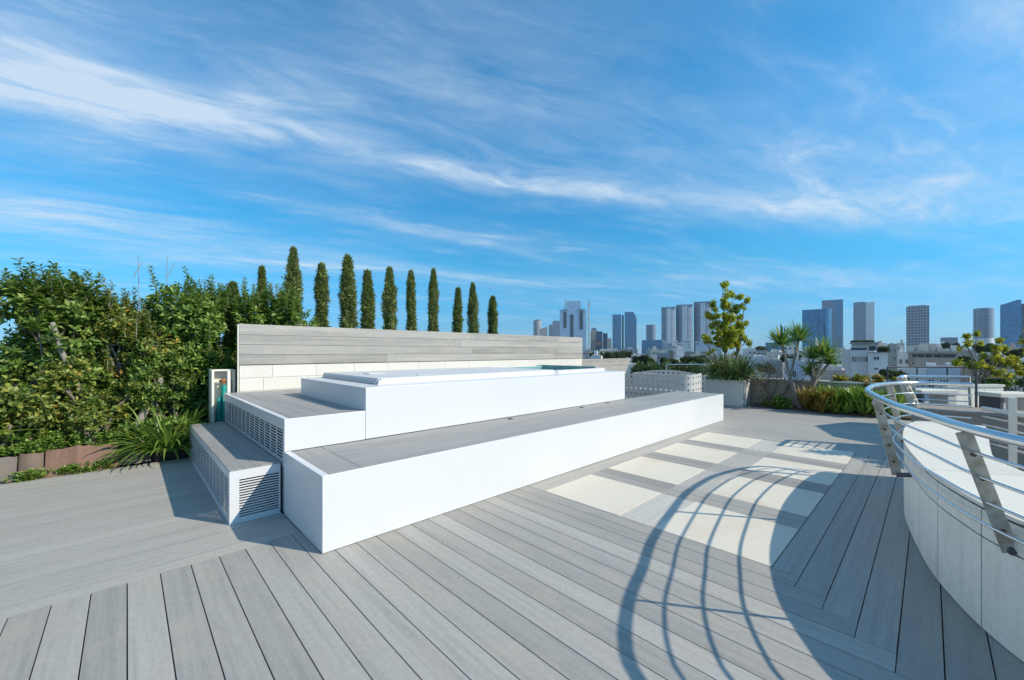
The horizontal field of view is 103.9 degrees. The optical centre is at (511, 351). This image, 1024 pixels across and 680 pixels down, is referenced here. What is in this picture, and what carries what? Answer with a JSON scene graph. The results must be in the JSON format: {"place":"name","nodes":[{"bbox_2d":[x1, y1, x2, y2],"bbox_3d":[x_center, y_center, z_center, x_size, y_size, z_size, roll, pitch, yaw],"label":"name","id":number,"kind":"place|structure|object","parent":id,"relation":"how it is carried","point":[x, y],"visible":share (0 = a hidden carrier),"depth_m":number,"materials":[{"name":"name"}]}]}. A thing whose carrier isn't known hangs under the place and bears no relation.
{"place":"outdoors","nodes":[
{"label":"outdoors","id":0,"kind":"place"},
{"bbox_2d":[3,382,995,679],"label":"terrace slab","id":1,"kind":"structure","parent":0,"point":[437,428],"depth_m":2.17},
{"bbox_2d":[0,456,17,483],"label":"edging stone","id":2,"kind":"object","parent":1,"relation":"on","point":[8,466],"visible":0.86,"depth_m":4.31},
{"bbox_2d":[17,452,44,480],"bbox_3d":[-5.321,1.263,4.434,0.188,0.273,0.206,0,0,-44],"label":"edging stone","id":3,"kind":"object","parent":1,"relation":"on","point":[31,460],"visible":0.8,"depth_m":4.42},
{"bbox_2d":[2,458,118,482],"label":"weeds","id":4,"kind":"object","parent":1,"relation":"on","point":[33,473],"visible":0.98,"depth_m":4.51,"materials":[{"name":"green plant"}]},
{"bbox_2d":[44,444,117,477],"bbox_3d":[-5.017,1.243,4.686,0.585,0.314,0.206,0,0,-44],"label":"edging stone","id":5,"kind":"object","parent":1,"relation":"on","point":[58,458],"visible":0.82,"depth_m":4.63,"materials":[{"name":"stone"}]},
{"bbox_2d":[18,445,189,466],"bbox_3d":[-8.532,1.503,3.203,10.130,0.794,2.560,0,0,-44],"label":"planting bed","id":6,"kind":"object","parent":1,"relation":"on","point":[182,453],"visible":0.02,"depth_m":5.26,"materials":[{"name":"soil"}]},
{"bbox_2d":[0,382,75,457],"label":"hedge shrub","id":7,"kind":"object","parent":6,"relation":"on","point":[19,408],"visible":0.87,"depth_m":4.47,"materials":[{"name":"green plant"}]},
{"bbox_2d":[0,257,120,433],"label":"hedge shrub","id":8,"kind":"object","parent":6,"relation":"on","point":[38,305],"visible":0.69,"depth_m":4.91,"materials":[{"name":"green plant"}]},
{"bbox_2d":[25,355,148,445],"bbox_3d":[-5.224,0.627,5.009,1.083,1.180,0.704,0,0,-44],"label":"hedge shrub","id":9,"kind":"object","parent":6,"relation":"on","point":[79,411],"visible":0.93,"depth_m":4.82,"materials":[{"name":"green plant"}]},
{"bbox_2d":[17,294,159,383],"bbox_3d":[-5.937,0.161,5.856,1.576,2.105,1.111,0,0,-44],"label":"hedge shrub","id":10,"kind":"object","parent":6,"relation":"on","point":[114,345],"visible":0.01,"depth_m":5.76,"materials":[{"name":"green plant"}]},
{"bbox_2d":[0,414,202,455],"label":"ground cover","id":11,"kind":"object","parent":6,"relation":"on","point":[39,444],"visible":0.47,"depth_m":4.75,"materials":[{"name":"green plant"}]},
{"bbox_2d":[50,278,188,436],"bbox_3d":[-5.332,0.127,5.563,1.358,2.183,1.138,0,0,-44],"label":"hedge shrub","id":12,"kind":"object","parent":6,"relation":"on","point":[113,322],"visible":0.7,"depth_m":5.44,"materials":[{"name":"green plant"}]},
{"bbox_2d":[101,383,170,428],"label":"hedge shrub","id":13,"kind":"object","parent":6,"relation":"on","point":[121,391],"visible":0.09,"depth_m":5.35,"materials":[{"name":"green plant"}]},
{"bbox_2d":[91,401,218,467],"bbox_3d":[-4.555,1.007,5.256,1.682,0.786,1.515,0,0,-44],"label":"strappy plant","id":14,"kind":"object","parent":6,"relation":"on","point":[168,441],"visible":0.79,"depth_m":5.06,"materials":[{"name":"green plant"}]},
{"bbox_2d":[118,344,205,422],"bbox_3d":[-4.825,0.547,5.610,1.045,1.336,0.685,0,0,-66],"label":"hedge shrub","id":15,"kind":"object","parent":6,"relation":"on","point":[145,369],"visible":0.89,"depth_m":5.47,"materials":[{"name":"green plant"}]},
{"bbox_2d":[139,266,236,416],"bbox_3d":[-4.862,-0.047,6.081,1.255,2.527,1.129,0,0,-44],"label":"hedge shrub","id":16,"kind":"object","parent":6,"relation":"on","point":[186,307],"visible":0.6,"depth_m":5.90,"materials":[{"name":"green plant"}]},
{"bbox_2d":[178,381,236,422],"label":"hedge shrub","id":17,"kind":"object","parent":6,"relation":"on","point":[195,404],"visible":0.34,"depth_m":5.87,"materials":[{"name":"green plant"}]},
{"bbox_2d":[161,288,253,407],"bbox_3d":[-5.132,0.044,6.839,1.579,2.343,1.272,0,0,-44],"label":"hedge shrub","id":18,"kind":"object","parent":6,"relation":"on","point":[228,342],"visible":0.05,"depth_m":6.71,"materials":[{"name":"green plant"}]},
{"bbox_2d":[209,369,234,422],"bbox_3d":[-4.131,0.728,5.724,0.290,0.946,0.260,0,0,-44],"label":"utility cabinet","id":19,"kind":"object","parent":6,"relation":"on","point":[221,382],"visible":0.73,"depth_m":5.73,"materials":[{"name":"beige paint"}]},
{"bbox_2d":[230,277,319,391],"bbox_3d":[-4.032,0.001,6.833,1.327,2.430,1.175,0,0,-44],"label":"hedge shrub","id":20,"kind":"object","parent":6,"relation":"on","point":[283,308],"visible":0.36,"depth_m":6.63,"materials":[{"name":"green plant"}]},
{"bbox_2d":[118,439,150,464],"bbox_3d":[-4.773,1.257,5.057,0.320,0.286,0.206,0,0,-44],"label":"edging stone","id":21,"kind":"object","parent":1,"relation":"on","point":[146,458],"visible":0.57,"depth_m":5.01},
{"bbox_2d":[0,455,300,619],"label":"side deck","id":22,"kind":"structure","parent":1,"relation":"on","point":[66,537],"depth_m":3.15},
{"bbox_2d":[190,421,279,524],"bbox_3d":[-3.131,1.182,4.382,0.366,0.436,2.852,0,0,-44],"label":"side step","id":23,"kind":"object","parent":22,"relation":"on","point":[234,455],"visible":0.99,"depth_m":3.58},
{"bbox_2d":[218,280,242,388],"bbox_3d":[-4.762,0.099,6.837,0.480,2.642,0.480,0,0,-25],"label":"cypress tree","id":24,"kind":"object","parent":1,"relation":"on","point":[231,285],"visible":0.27,"depth_m":6.75,"materials":[{"name":"green plant"}]},
{"bbox_2d":[254,264,268,322],"bbox_3d":[-4.415,-0.069,7.091,0.480,2.977,0.480,0,1,-25],"label":"cypress tree","id":25,"kind":"object","parent":1,"relation":"on","point":[261,272],"visible":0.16,"depth_m":7.04,"materials":[{"name":"green plant"}]},
{"bbox_2d":[281,246,304,323],"bbox_3d":[-4.097,-0.284,7.478,0.480,3.408,0.480,0,0,9],"label":"cypress tree","id":26,"kind":"object","parent":1,"relation":"on","point":[293,275],"visible":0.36,"depth_m":7.43,"materials":[{"name":"green plant"}]},
{"bbox_2d":[224,389,364,511],"bbox_3d":[-0.980,0.991,6.459,5.586,0.818,3.001,0,0,-44],"label":"tier","id":27,"kind":"object","parent":1,"relation":"on","point":[276,424],"visible":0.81,"depth_m":3.90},
{"bbox_2d":[301,365,624,447],"bbox_3d":[-0.398,0.739,6.349,4.839,0.922,2.035,0,0,-44],"label":"hot tub","id":28,"kind":"object","parent":27,"relation":"on","point":[394,409],"visible":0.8,"depth_m":4.87,"materials":[{"name":"white stone"}]},
{"bbox_2d":[322,367,554,384],"bbox_3d":[-0.971,0.319,5.931,2.955,0.077,1.700,0,0,-44],"label":"tub cover","id":29,"kind":"object","parent":28,"relation":"on","point":[401,376],"visible":1,"depth_m":5.29,"materials":[{"name":"plastic"}]},
{"bbox_2d":[312,262,331,326],"bbox_3d":[-3.717,-0.168,7.832,0.480,3.176,0.480,0,1,-23],"label":"cypress tree","id":30,"kind":"object","parent":1,"relation":"on","point":[321,292],"visible":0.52,"depth_m":7.76,"materials":[{"name":"green plant"}]},
{"bbox_2d":[337,253,359,328],"bbox_3d":[-3.341,-0.294,8.161,0.505,3.428,0.496,0,0,31],"label":"cypress tree","id":31,"kind":"object","parent":1,"relation":"on","point":[347,294],"visible":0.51,"depth_m":8.08,"materials":[{"name":"green plant"}]},
{"bbox_2d":[358,269,377,328],"bbox_3d":[-3.005,-0.170,8.433,0.497,3.180,0.480,-1,1,-15],"label":"cypress tree","id":32,"kind":"object","parent":1,"relation":"on","point":[368,310],"visible":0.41,"depth_m":8.36,"materials":[{"name":"green plant"}]},
{"bbox_2d":[380,265,398,329],"bbox_3d":[-2.687,-0.234,8.788,0.488,3.307,0.480,0,1,-11],"label":"cypress tree","id":33,"kind":"object","parent":1,"relation":"on","point":[389,306],"visible":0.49,"depth_m":8.71,"materials":[{"name":"green plant"}]},
{"bbox_2d":[237,324,581,391],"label":"screen wall","id":34,"kind":"structure","parent":1,"relation":"on","point":[276,357],"depth_m":7.06,"materials":[{"name":"grey wood"}]},
{"bbox_2d":[405,270,417,330],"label":"cypress tree","id":35,"kind":"object","parent":1,"relation":"on","point":[411,308],"visible":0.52,"depth_m":9.12,"materials":[{"name":"green plant"}]},
{"bbox_2d":[427,268,439,331],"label":"cypress tree","id":36,"kind":"object","parent":1,"relation":"on","point":[433,305],"visible":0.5,"depth_m":9.56,"materials":[{"name":"green plant"}]},
{"bbox_2d":[451,286,464,332],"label":"cypress tree","id":37,"kind":"object","parent":1,"relation":"on","point":[457,310],"visible":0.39,"depth_m":10.02,"materials":[{"name":"green plant"}]},
{"bbox_2d":[466,281,480,332],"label":"cypress tree","id":38,"kind":"object","parent":1,"relation":"on","point":[473,308],"visible":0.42,"depth_m":10.40,"materials":[{"name":"green plant"}]},
{"bbox_2d":[486,295,498,333],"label":"cypress tree","id":39,"kind":"object","parent":1,"relation":"on","point":[492,317],"visible":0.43,"depth_m":10.75,"materials":[{"name":"green plant"}]},
{"bbox_2d":[284,391,722,553],"bbox_3d":[1.174,1.129,5.795,7.779,0.533,0.934,0,0,-44],"label":"front step","id":40,"kind":"object","parent":1,"relation":"on","point":[336,496],"visible":1,"depth_m":3.70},
{"bbox_2d":[0,453,1023,679],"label":"deck","id":41,"kind":"structure","parent":1,"relation":"on","point":[526,583],"depth_m":2.17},
{"bbox_2d":[903,421,1023,661],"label":"stair parapet","id":42,"kind":"structure","parent":41,"relation":"on","point":[978,574],"depth_m":2.23,"materials":[{"name":"stone"}]},
{"bbox_2d":[864,381,1023,555],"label":"curved railing","id":43,"kind":"object","parent":42,"relation":"on","point":[995,510],"visible":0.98,"depth_m":1.94,"materials":[{"name":"silver metal"}]},
{"bbox_2d":[980,397,1023,468],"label":"stair gate","id":44,"kind":"structure","parent":41,"relation":"on","point":[1012,413],"depth_m":4.51,"materials":[{"name":"metal"}]},
{"bbox_2d":[545,474,660,515],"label":"paving slab","id":45,"kind":"structure","parent":1,"relation":"on","point":[617,498],"depth_m":3.95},
{"bbox_2d":[582,358,630,373],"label":"wall","id":46,"kind":"structure","parent":1,"relation":"on","point":[616,364],"depth_m":12.45,"materials":[{"name":"white wood"}]},
{"bbox_2d":[609,456,704,484],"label":"paving slab","id":47,"kind":"structure","parent":1,"relation":"on","point":[664,471],"depth_m":4.75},
{"bbox_2d":[527,430,846,529],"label":"paving strips","id":48,"kind":"object","parent":1,"relation":"on","point":[669,501],"visible":0.91,"depth_m":4.38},
{"bbox_2d":[654,443,736,463],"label":"paving slab","id":49,"kind":"structure","parent":1,"relation":"on","point":[706,454],"depth_m":5.55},
{"bbox_2d":[688,432,761,447],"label":"paving slab","id":50,"kind":"structure","parent":1,"relation":"on","point":[728,440],"depth_m":6.37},
{"bbox_2d":[655,502,798,566],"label":"paving slab","id":51,"kind":"structure","parent":1,"relation":"on","point":[761,541],"depth_m":3.11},
{"bbox_2d":[709,476,824,517],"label":"paving slab","id":52,"kind":"structure","parent":1,"relation":"on","point":[802,502],"depth_m":3.92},
{"bbox_2d":[632,372,916,414],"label":"parapet wall","id":53,"kind":"structure","parent":1,"relation":"on","point":[779,390],"depth_m":10.05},
{"bbox_2d":[830,372,870,383],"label":"golden bush","id":54,"kind":"object","parent":53,"relation":"on","point":[838,377],"visible":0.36,"depth_m":9.41,"materials":[{"name":"plant"}]},
{"bbox_2d":[854,373,896,382],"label":"golden bush","id":55,"kind":"object","parent":53,"relation":"on","point":[860,378],"visible":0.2,"depth_m":9.10,"materials":[{"name":"plant"}]},
{"bbox_2d":[746,457,841,485],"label":"paving slab","id":56,"kind":"structure","parent":1,"relation":"on","point":[808,472],"depth_m":4.71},
{"bbox_2d":[582,397,1023,470],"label":"deck","id":57,"kind":"structure","parent":1,"relation":"on","point":[855,434],"depth_m":7.29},
{"bbox_2d":[614,370,705,400],"bbox_3d":[3.778,0.950,10.421,1.286,0.900,2.200,0,0,-44],"label":"garden seat","id":58,"kind":"object","parent":57,"relation":"on","point":[660,382],"visible":0.54,"depth_m":9.91,"materials":[{"name":"white metal"}]},
{"bbox_2d":[703,378,749,405],"bbox_3d":[5.770,1.070,10.768,0.660,0.660,0.960,0,0,-44],"label":"box planter","id":59,"kind":"object","parent":57,"relation":"on","point":[735,393],"visible":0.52,"depth_m":10.43,"materials":[{"name":"concrete"}]},
{"bbox_2d":[701,280,752,379],"bbox_3d":[5.744,-0.538,10.731,1.405,2.817,0.801,0,0,10],"label":"lemon tree","id":60,"kind":"object","parent":59,"relation":"in","point":[725,338],"visible":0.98,"depth_m":10.71,"materials":[{"name":"green plant"}]},
{"bbox_2d":[695,349,769,384],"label":"spider plant","id":61,"kind":"object","parent":59,"relation":"in","point":[729,370],"visible":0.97,"depth_m":10.45,"materials":[{"name":"green plant"}]},
{"bbox_2d":[751,403,910,420],"bbox_3d":[7.279,1.374,9.348,0.550,0.048,2.900,0,0,-44],"label":"bed","id":62,"kind":"object","parent":57,"relation":"on","point":[803,408],"visible":0.43,"depth_m":9.13,"materials":[{"name":"soil"}]},
{"bbox_2d":[734,358,808,404],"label":"bare shrub","id":63,"kind":"object","parent":62,"relation":"on","point":[787,387],"visible":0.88,"depth_m":10.07,"materials":[{"name":"brown plant"}]},
{"bbox_2d":[762,394,793,409],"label":"plant","id":64,"kind":"object","parent":62,"relation":"on","point":[780,402],"visible":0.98,"depth_m":9.71,"materials":[{"name":"green plant"}]},
{"bbox_2d":[762,319,819,407],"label":"yucca","id":65,"kind":"object","parent":62,"relation":"on","point":[798,334],"visible":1,"depth_m":9.61,"materials":[{"name":"green plant"}]},
{"bbox_2d":[796,382,841,412],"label":"succulent","id":66,"kind":"object","parent":62,"relation":"on","point":[806,400],"visible":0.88,"depth_m":9.08,"materials":[{"name":"plant"}]},
{"bbox_2d":[797,333,848,408],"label":"yucca","id":67,"kind":"object","parent":62,"relation":"on","point":[825,352],"visible":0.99,"depth_m":9.52,"materials":[{"name":"green plant"}]},
{"bbox_2d":[807,382,887,414],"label":"shrub","id":68,"kind":"object","parent":62,"relation":"on","point":[866,406],"visible":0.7,"depth_m":8.74,"materials":[{"name":"green plant"}]},
{"bbox_2d":[841,385,909,414],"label":"succulent","id":69,"kind":"object","parent":62,"relation":"on","point":[900,399],"visible":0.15,"depth_m":8.48,"materials":[{"name":"green plant"}]},
{"bbox_2d":[916,388,958,404],"bbox_3d":[9.942,1.150,9.550,0.871,0.500,0.500,0,0,0],"label":"slab bench","id":70,"kind":"object","parent":57,"relation":"on","point":[939,397],"visible":0.34,"depth_m":9.35,"materials":[{"name":"concrete"}]},
{"bbox_2d":[887,366,1023,391],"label":"guard rail","id":71,"kind":"object","parent":57,"relation":"on","point":[917,367],"visible":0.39,"depth_m":12.01,"materials":[{"name":"metal"}]},
{"bbox_2d":[911,404,1023,469],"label":"landing parapet","id":72,"kind":"structure","parent":57,"relation":"on","point":[975,414],"depth_m":4.99,"materials":[{"name":"white stone"}]},
{"bbox_2d":[896,375,971,407],"bbox_3d":[5.906,0.565,5.696,1.164,0.444,0.535,0,0,-2],"label":"landing railing","id":73,"kind":"object","parent":72,"relation":"on","point":[911,398],"visible":0.74,"depth_m":5.70,"materials":[{"name":"silver metal"}]},
{"bbox_2d":[942,384,1004,406],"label":"block wall","id":74,"kind":"structure","parent":57,"relation":"on","point":[990,387],"depth_m":10.20,"materials":[{"name":"concrete"}]},
{"bbox_2d":[950,330,1023,383],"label":"yellow tree","id":75,"kind":"object","parent":57,"relation":"on","point":[981,365],"visible":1,"depth_m":11.03,"materials":[{"name":"green plant"}]},
{"bbox_2d":[974,391,1023,410],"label":"slab bench","id":76,"kind":"object","parent":57,"relation":"on","point":[993,399],"visible":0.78,"depth_m":8.80,"materials":[{"name":"concrete"}]},
{"bbox_2d":[772,443,854,463],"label":"paving slab","id":77,"kind":"structure","parent":1,"relation":"on","point":[826,454],"depth_m":5.49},
{"bbox_2d":[0,0,1023,354],"label":"sky","id":78,"kind":"structure","parent":0,"point":[640,157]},
{"bbox_2d":[533,320,540,335],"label":"round tower","id":79,"kind":"structure","parent":0,"point":[536,325],"depth_m":1701.69,"materials":[{"name":"concrete"}]},
{"bbox_2d":[560,299,585,356],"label":"blue tower","id":80,"kind":"structure","parent":0,"point":[573,319],"depth_m":1400.16,"materials":[{"name":"glass"}]},
{"bbox_2d":[612,314,620,349],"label":"twin tower","id":81,"kind":"structure","parent":0,"point":[616,330],"depth_m":1500.29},
{"bbox_2d":[625,312,636,348],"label":"twin tower","id":82,"kind":"structure","parent":0,"point":[630,329],"depth_m":1480.09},
{"bbox_2d":[646,325,655,339],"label":"short tower","id":83,"kind":"structure","parent":0,"point":[650,332],"depth_m":1601.29,"materials":[{"name":"stone"}]},
{"bbox_2d":[661,307,674,342],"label":"striped tower","id":84,"kind":"structure","parent":0,"point":[668,324],"depth_m":1100.24,"materials":[{"name":"concrete"}]},
{"bbox_2d":[630,360,715,376],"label":"undergrowth","id":85,"kind":"object","parent":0,"point":[640,366],"visible":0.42,"depth_m":38.59,"materials":[{"name":"green plant"}]},
{"bbox_2d":[676,304,692,351],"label":"striped tower","id":86,"kind":"structure","parent":0,"point":[684,321],"depth_m":1099.51,"materials":[{"name":"stone"}]},
{"bbox_2d":[694,301,711,351],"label":"striped tower","id":87,"kind":"structure","parent":0,"point":[701,322],"depth_m":1101.46,"materials":[{"name":"stone"}]},
{"bbox_2d":[581,354,978,383],"bbox_3d":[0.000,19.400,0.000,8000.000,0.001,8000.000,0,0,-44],"label":"ground","id":88,"kind":"structure","parent":0,"point":[639,355],"depth_m":1430.67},
{"bbox_2d":[596,331,603,351],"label":"dark block","id":89,"kind":"structure","parent":88,"relation":"on","point":[599,343],"depth_m":1199.84,"materials":[{"name":"blue glass"}]},
{"bbox_2d":[632,355,649,364],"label":"city tree","id":90,"kind":"object","parent":88,"relation":"on","point":[643,358],"visible":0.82,"depth_m":93.57,"materials":[{"name":"green plant"}]},
{"bbox_2d":[642,340,661,354],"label":"block","id":91,"kind":"structure","parent":88,"relation":"on","point":[647,344],"depth_m":700.74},
{"bbox_2d":[742,345,755,376],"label":"apartment block","id":92,"kind":"structure","parent":88,"relation":"on","point":[749,350],"depth_m":250.35,"materials":[{"name":"white concrete"}]},
{"bbox_2d":[762,354,781,377],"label":"apartment block","id":93,"kind":"structure","parent":88,"relation":"on","point":[774,358],"depth_m":89.98,"materials":[{"name":"white concrete"}]},
{"bbox_2d":[785,352,803,378],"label":"apartment block","id":94,"kind":"structure","parent":88,"relation":"on","point":[796,366],"depth_m":84.89,"materials":[{"name":"white concrete"}]},
{"bbox_2d":[879,369,903,379],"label":"city tree","id":95,"kind":"object","parent":88,"relation":"on","point":[883,372],"visible":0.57,"depth_m":61.68,"materials":[{"name":"green plant"}]},
{"bbox_2d":[887,343,896,381],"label":"apartment block","id":96,"kind":"structure","parent":88,"relation":"on","point":[892,357],"depth_m":159.93,"materials":[{"name":"grey concrete"}]},
{"bbox_2d":[897,346,908,370],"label":"apartment block","id":97,"kind":"structure","parent":88,"relation":"on","point":[902,359],"depth_m":120.32,"materials":[{"name":"white concrete"}]},
{"bbox_2d":[972,343,993,352],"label":"city tree","id":98,"kind":"object","parent":88,"relation":"on","point":[984,349],"visible":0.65,"depth_m":119.10,"materials":[{"name":"green plant"}]},
{"bbox_2d":[1002,348,1023,388],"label":"city tree","id":99,"kind":"object","parent":88,"relation":"on","point":[1018,352],"visible":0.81,"depth_m":89.29,"materials":[{"name":"green plant"}]},
{"bbox_2d":[802,309,831,350],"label":"glass tower","id":100,"kind":"structure","parent":0,"point":[820,318],"depth_m":899.24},
{"bbox_2d":[814,364,844,379],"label":"apartment block","id":101,"kind":"structure","parent":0,"point":[830,371],"depth_m":45.06,"materials":[{"name":"white concrete"}]},
{"bbox_2d":[822,299,842,349],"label":"slant tower","id":102,"kind":"structure","parent":0,"point":[836,306],"depth_m":1143.51,"materials":[{"name":"glass"}]},
{"bbox_2d":[853,302,873,351],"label":"two tone tower","id":103,"kind":"structure","parent":0,"point":[863,320],"depth_m":1293.57,"materials":[{"name":"stone"}]},
{"bbox_2d":[841,340,889,381],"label":"white apartment building","id":104,"kind":"structure","parent":0,"point":[861,359],"depth_m":78.21,"materials":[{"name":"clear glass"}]},
{"bbox_2d":[902,368,925,397],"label":"apartment block","id":105,"kind":"structure","parent":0,"point":[912,371],"depth_m":61.86,"materials":[{"name":"grey glass"}]},
{"bbox_2d":[906,305,928,351],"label":"grid tower","id":106,"kind":"structure","parent":0,"point":[917,324],"depth_m":1000.12,"materials":[{"name":"stone"}]},
{"bbox_2d":[907,344,957,365],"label":"building","id":107,"kind":"structure","parent":0,"point":[924,358],"depth_m":88.25,"materials":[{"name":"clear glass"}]},
{"bbox_2d":[926,363,960,397],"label":"apartment block","id":108,"kind":"structure","parent":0,"point":[942,371],"depth_m":60.27,"materials":[{"name":"grey concrete"}]},
{"bbox_2d":[957,351,972,382],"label":"apartment block","id":109,"kind":"structure","parent":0,"point":[961,354],"depth_m":169.91,"materials":[{"name":"grey concrete"}]},
{"bbox_2d":[973,308,994,358],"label":"round tower","id":110,"kind":"structure","parent":0,"point":[983,321],"depth_m":998.95,"materials":[{"name":"stone"}]},
{"bbox_2d":[971,371,1022,390],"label":"leafy bush","id":111,"kind":"object","parent":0,"point":[1008,383],"visible":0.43,"depth_m":12.44,"materials":[{"name":"green plant"}]},
{"bbox_2d":[1000,300,1020,346],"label":"glass tower","id":112,"kind":"structure","parent":0,"point":[1010,322],"depth_m":850.14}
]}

